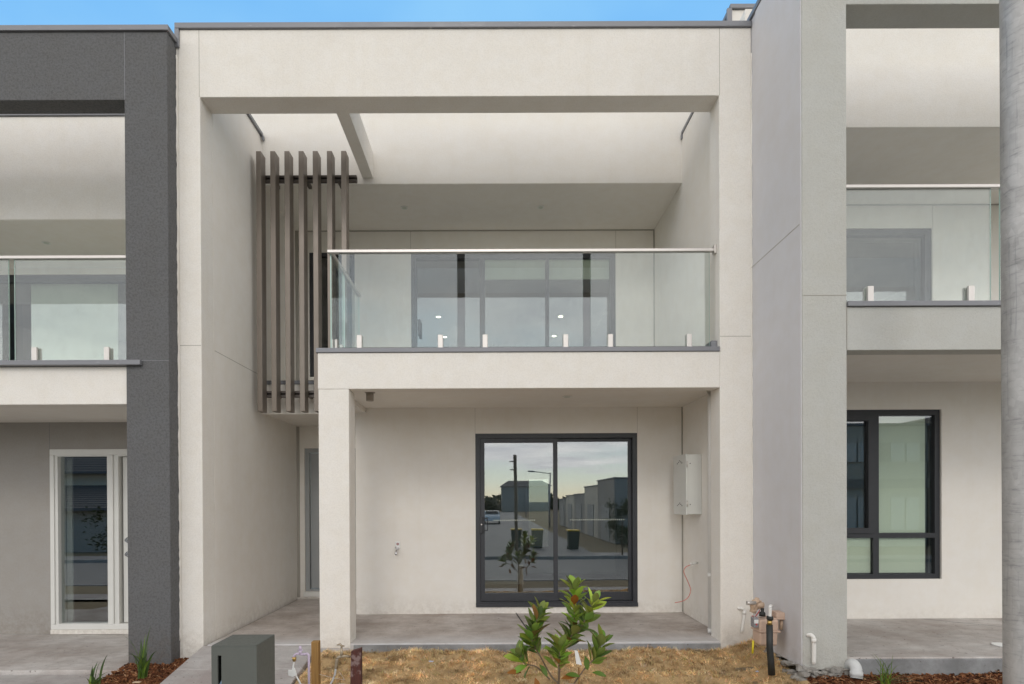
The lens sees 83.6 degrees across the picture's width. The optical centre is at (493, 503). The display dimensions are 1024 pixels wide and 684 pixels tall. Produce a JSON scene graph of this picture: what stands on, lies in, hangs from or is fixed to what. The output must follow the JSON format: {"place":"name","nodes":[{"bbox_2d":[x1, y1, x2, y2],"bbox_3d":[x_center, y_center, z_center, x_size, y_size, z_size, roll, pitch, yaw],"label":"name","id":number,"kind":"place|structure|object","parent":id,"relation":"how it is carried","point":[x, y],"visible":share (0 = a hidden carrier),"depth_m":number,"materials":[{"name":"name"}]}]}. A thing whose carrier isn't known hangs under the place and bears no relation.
{"place":"outdoors","nodes":[
{"label":"outdoors","id":0,"kind":"place"},
{"bbox_2d":[0,674,110,683],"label":"neighbour path","id":1,"kind":"structure","parent":0,"point":[43,679],"depth_m":5.27,"materials":[{"name":"concrete"}]},
{"bbox_2d":[160,645,310,683],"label":"front path","id":2,"kind":"structure","parent":0,"point":[195,668],"depth_m":5.25,"materials":[{"name":"concrete"}]},
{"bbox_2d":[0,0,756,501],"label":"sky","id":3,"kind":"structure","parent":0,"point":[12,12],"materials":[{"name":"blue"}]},
{"bbox_2d":[295,638,808,683],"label":"dead turf","id":4,"kind":"structure","parent":0,"point":[583,655],"depth_m":5.24,"materials":[{"name":"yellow plant"}]},
{"bbox_2d":[211,634,274,683],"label":"letterbox","id":5,"kind":"object","parent":4,"relation":"on","point":[244,659],"visible":1,"depth_m":3.55,"materials":[{"name":"paint"}]},
{"bbox_2d":[311,640,320,683],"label":"timber stake","id":6,"kind":"object","parent":4,"relation":"on","point":[315,663],"visible":1,"depth_m":4.08,"materials":[{"name":"brown wood"}]},
{"bbox_2d":[292,646,309,683],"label":"garden tap","id":7,"kind":"object","parent":6,"relation":"attached to","point":[300,650],"visible":1,"depth_m":4.06,"materials":[{"name":"purple plastic"}]},
{"bbox_2d":[350,647,361,683],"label":"timber stake","id":8,"kind":"object","parent":4,"relation":"on","point":[356,668],"visible":1,"depth_m":3.98,"materials":[{"name":"red wood"}]},
{"bbox_2d":[334,643,350,668],"bbox_3d":[-1.052,1.056,3.977,0.115,0.178,0.029,0,0,-9],"label":"garden tap","id":9,"kind":"object","parent":8,"relation":"attached to","point":[341,655],"visible":1,"depth_m":3.97,"materials":[{"name":"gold metal"}]},
{"bbox_2d":[330,669,336,683],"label":"hose","id":10,"kind":"object","parent":9,"relation":"attached to","point":[332,680],"visible":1,"depth_m":3.97,"materials":[{"name":"grey plastic"}]},
{"bbox_2d":[504,575,614,683],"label":"magnolia shrub","id":11,"kind":"object","parent":4,"relation":"on","point":[561,644],"visible":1,"depth_m":4.01,"materials":[{"name":"green plant"}]},
{"bbox_2d":[294,502,820,683],"bbox_3d":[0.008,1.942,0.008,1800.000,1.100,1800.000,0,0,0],"label":"ground","id":12,"kind":"structure","parent":0,"point":[538,526],"depth_m":32.76,"materials":[{"name":"soil"}]},
{"bbox_2d":[0,24,181,674],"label":"townhouse","id":13,"kind":"structure","parent":12,"relation":"on","point":[89,529],"depth_m":6.73,"materials":[{"name":"grey paint"}]},
{"bbox_2d":[0,275,125,359],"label":"sliding door","id":14,"kind":"structure","parent":13,"relation":"in","point":[74,317],"depth_m":8.42,"materials":[{"name":"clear glass"}]},
{"bbox_2d":[50,449,127,633],"bbox_3d":[-4.543,0.452,6.947,1.595,2.225,0.160,0,0,0],"label":"front door","id":15,"kind":"structure","parent":13,"relation":"in","point":[117,517],"depth_m":6.90,"materials":[{"name":"white paint"}]},
{"bbox_2d":[174,21,752,658],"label":"townhouse","id":16,"kind":"structure","parent":12,"relation":"on","point":[448,291],"depth_m":6.88,"materials":[{"name":"white paint"}]},
{"bbox_2d":[303,448,355,596],"bbox_3d":[-2.258,0.271,8.489,1.100,2.185,0.160,0,0,0],"label":"front door","id":17,"kind":"structure","parent":16,"relation":"in","point":[311,454],"depth_m":8.51,"materials":[{"name":"grey paint"}]},
{"bbox_2d":[308,253,354,379],"bbox_3d":[-2.386,-2.763,8.456,0.710,1.885,0.140,0,0,0],"label":"window","id":18,"kind":"structure","parent":16,"relation":"in","point":[324,255],"depth_m":8.44,"materials":[{"name":"glass"}]},
{"bbox_2d":[395,541,399,554],"bbox_3d":[-1.213,0.555,7.160,0.063,0.165,0.102,0,0,0],"label":"tap","id":19,"kind":"object","parent":16,"relation":"attached to","point":[397,545],"depth_m":7.20,"materials":[{"name":"white plastic"}]},
{"bbox_2d":[411,253,615,347],"bbox_3d":[0.288,-2.650,8.474,3.017,2.105,0.150,0,0,0],"label":"sliding door","id":20,"kind":"structure","parent":16,"relation":"in","point":[545,266],"depth_m":8.47,"materials":[{"name":"black glass"}]},
{"bbox_2d":[475,433,637,606],"bbox_3d":[0.789,0.203,7.262,2.041,2.185,0.160,0,0,0],"label":"sliding door","id":21,"kind":"structure","parent":16,"relation":"in","point":[630,598],"depth_m":7.23,"materials":[{"name":"black glass"}]},
{"bbox_2d":[673,454,701,514],"bbox_3d":[2.286,-0.225,6.761,0.186,0.702,0.471,0,0,0],"label":"meter box","id":22,"kind":"object","parent":16,"relation":"attached to","point":[687,473],"visible":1,"depth_m":6.55,"materials":[{"name":"grey metal"}]},
{"bbox_2d":[673,454,687,514],"bbox_3d":[2.203,-0.224,6.766,0.020,0.702,0.460,0,0,0],"label":"door","id":23,"kind":"structure","parent":22,"relation":"in","point":[680,473],"depth_m":6.73,"materials":[{"name":"grey metal"}]},
{"bbox_2d":[737,607,745,632],"bbox_3d":[2.458,1.150,5.678,0.082,0.254,0.046,0,0,39],"label":"overflow pipe","id":24,"kind":"object","parent":16,"relation":"attached to","point":[743,618],"visible":1,"depth_m":5.66,"materials":[{"name":"white plastic"}]},
{"bbox_3d":[2.332,0.700,6.673,0.108,0.040,0.049,0,0,0],"label":"conduit stub","id":25,"kind":"object","parent":16,"relation":"attached to","visible":0},
{"bbox_2d":[675,565,690,602],"bbox_3d":[2.195,0.925,6.651,0.228,0.439,0.035,0,0,-17],"label":"cable","id":26,"kind":"object","parent":25,"relation":"hanging from","point":[689,585],"visible":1,"depth_m":6.67,"materials":[{"name":"beige plastic"}]},
{"bbox_2d":[722,0,1001,680],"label":"townhouse","id":27,"kind":"structure","parent":12,"relation":"on","point":[877,470],"depth_m":5.65,"materials":[{"name":"grey paint"}]},
{"bbox_2d":[746,597,784,675],"bbox_3d":[2.395,1.146,5.057,0.266,0.618,0.401,0,0,43],"label":"gas meter","id":28,"kind":"object","parent":27,"relation":"attached to","point":[764,627],"visible":0.99,"depth_m":5.01,"materials":[{"name":"beige paint"}]},
{"bbox_2d":[806,633,815,664],"bbox_3d":[2.640,1.202,4.756,0.038,0.257,0.074,0,0,-44],"label":"overflow pipe","id":29,"kind":"object","parent":27,"relation":"attached to","point":[813,638],"visible":1,"depth_m":4.73,"materials":[{"name":"white plastic"}]},
{"bbox_2d":[845,659,862,678],"bbox_3d":[2.970,1.358,4.727,0.098,0.157,0.211,0,0,9],"label":"storm pipe","id":30,"kind":"object","parent":27,"relation":"attached to","point":[854,666],"visible":0.97,"depth_m":4.67,"materials":[{"name":"plastic"}]},
{"bbox_2d":[846,229,930,300],"bbox_3d":[4.754,-2.803,8.078,2.750,2.095,0.130,0,0,0],"label":"sliding door","id":31,"kind":"structure","parent":27,"relation":"in","point":[921,238],"depth_m":8.05,"materials":[{"name":"grey metal"}]},
{"bbox_2d":[847,410,939,578],"bbox_3d":[4.258,-0.105,6.422,1.430,1.885,0.115,0,0,0],"label":"window","id":32,"kind":"structure","parent":27,"relation":"in","point":[891,544],"depth_m":6.42,"materials":[{"name":"black glass"}]},
{"bbox_2d":[999,0,1023,683],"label":"street pole","id":33,"kind":"object","parent":12,"relation":"on","point":[1011,38],"visible":1,"depth_m":3.37,"materials":[{"name":"concrete"}]},
{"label":"bed soil","id":34,"kind":"structure","parent":12,"relation":"on","visible":0},
{"bbox_2d":[100,657,188,683],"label":"bark mulch","id":35,"kind":"object","parent":34,"relation":"on","point":[158,673],"visible":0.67,"depth_m":5.29,"materials":[{"name":"brown wood"}]},
{"bbox_2d":[85,656,120,683],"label":"strap leaf plant","id":36,"kind":"object","parent":35,"relation":"on","point":[91,680],"visible":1,"depth_m":4.72,"materials":[{"name":"green plant"}]},
{"bbox_2d":[120,627,155,678],"bbox_3d":[-3.131,1.323,5.044,0.325,0.459,0.228,0,0,35],"label":"strap leaf plant","id":37,"kind":"object","parent":35,"relation":"on","point":[143,664],"visible":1,"depth_m":5.09,"materials":[{"name":"green plant"}]},
{"bbox_2d":[806,669,1002,683],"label":"bark mulch","id":38,"kind":"object","parent":34,"relation":"on","point":[973,678],"visible":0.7,"depth_m":4.67,"materials":[{"name":"brown wood"}]},
{"bbox_2d":[860,655,918,683],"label":"strap leaf plant","id":39,"kind":"object","parent":38,"relation":"on","point":[883,680],"visible":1,"depth_m":4.51,"materials":[{"name":"green plant"}]},
{"bbox_2d":[991,642,1001,646],"bbox_3d":[4.596,1.273,5.159,0.170,0.008,0.170,0,0,0],"label":"floor cover","id":40,"kind":"object","parent":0,"point":[998,644],"visible":0.45,"depth_m":5.17,"materials":[{"name":"white plastic"}]},
{"bbox_3d":[-1.390,1.221,4.064,0.082,0.206,0.012,0,0,0],"label":"hose","id":41,"kind":"object","parent":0,"visible":0},
{"bbox_2d":[288,668,296,676],"bbox_3d":[-1.427,1.192,4.050,0.060,0.061,0.012,0,0,0],"label":"plastic tag","id":42,"kind":"object","parent":41,"relation":"attached to","point":[292,673],"visible":1,"depth_m":4.04,"materials":[{"name":"white plastic"}]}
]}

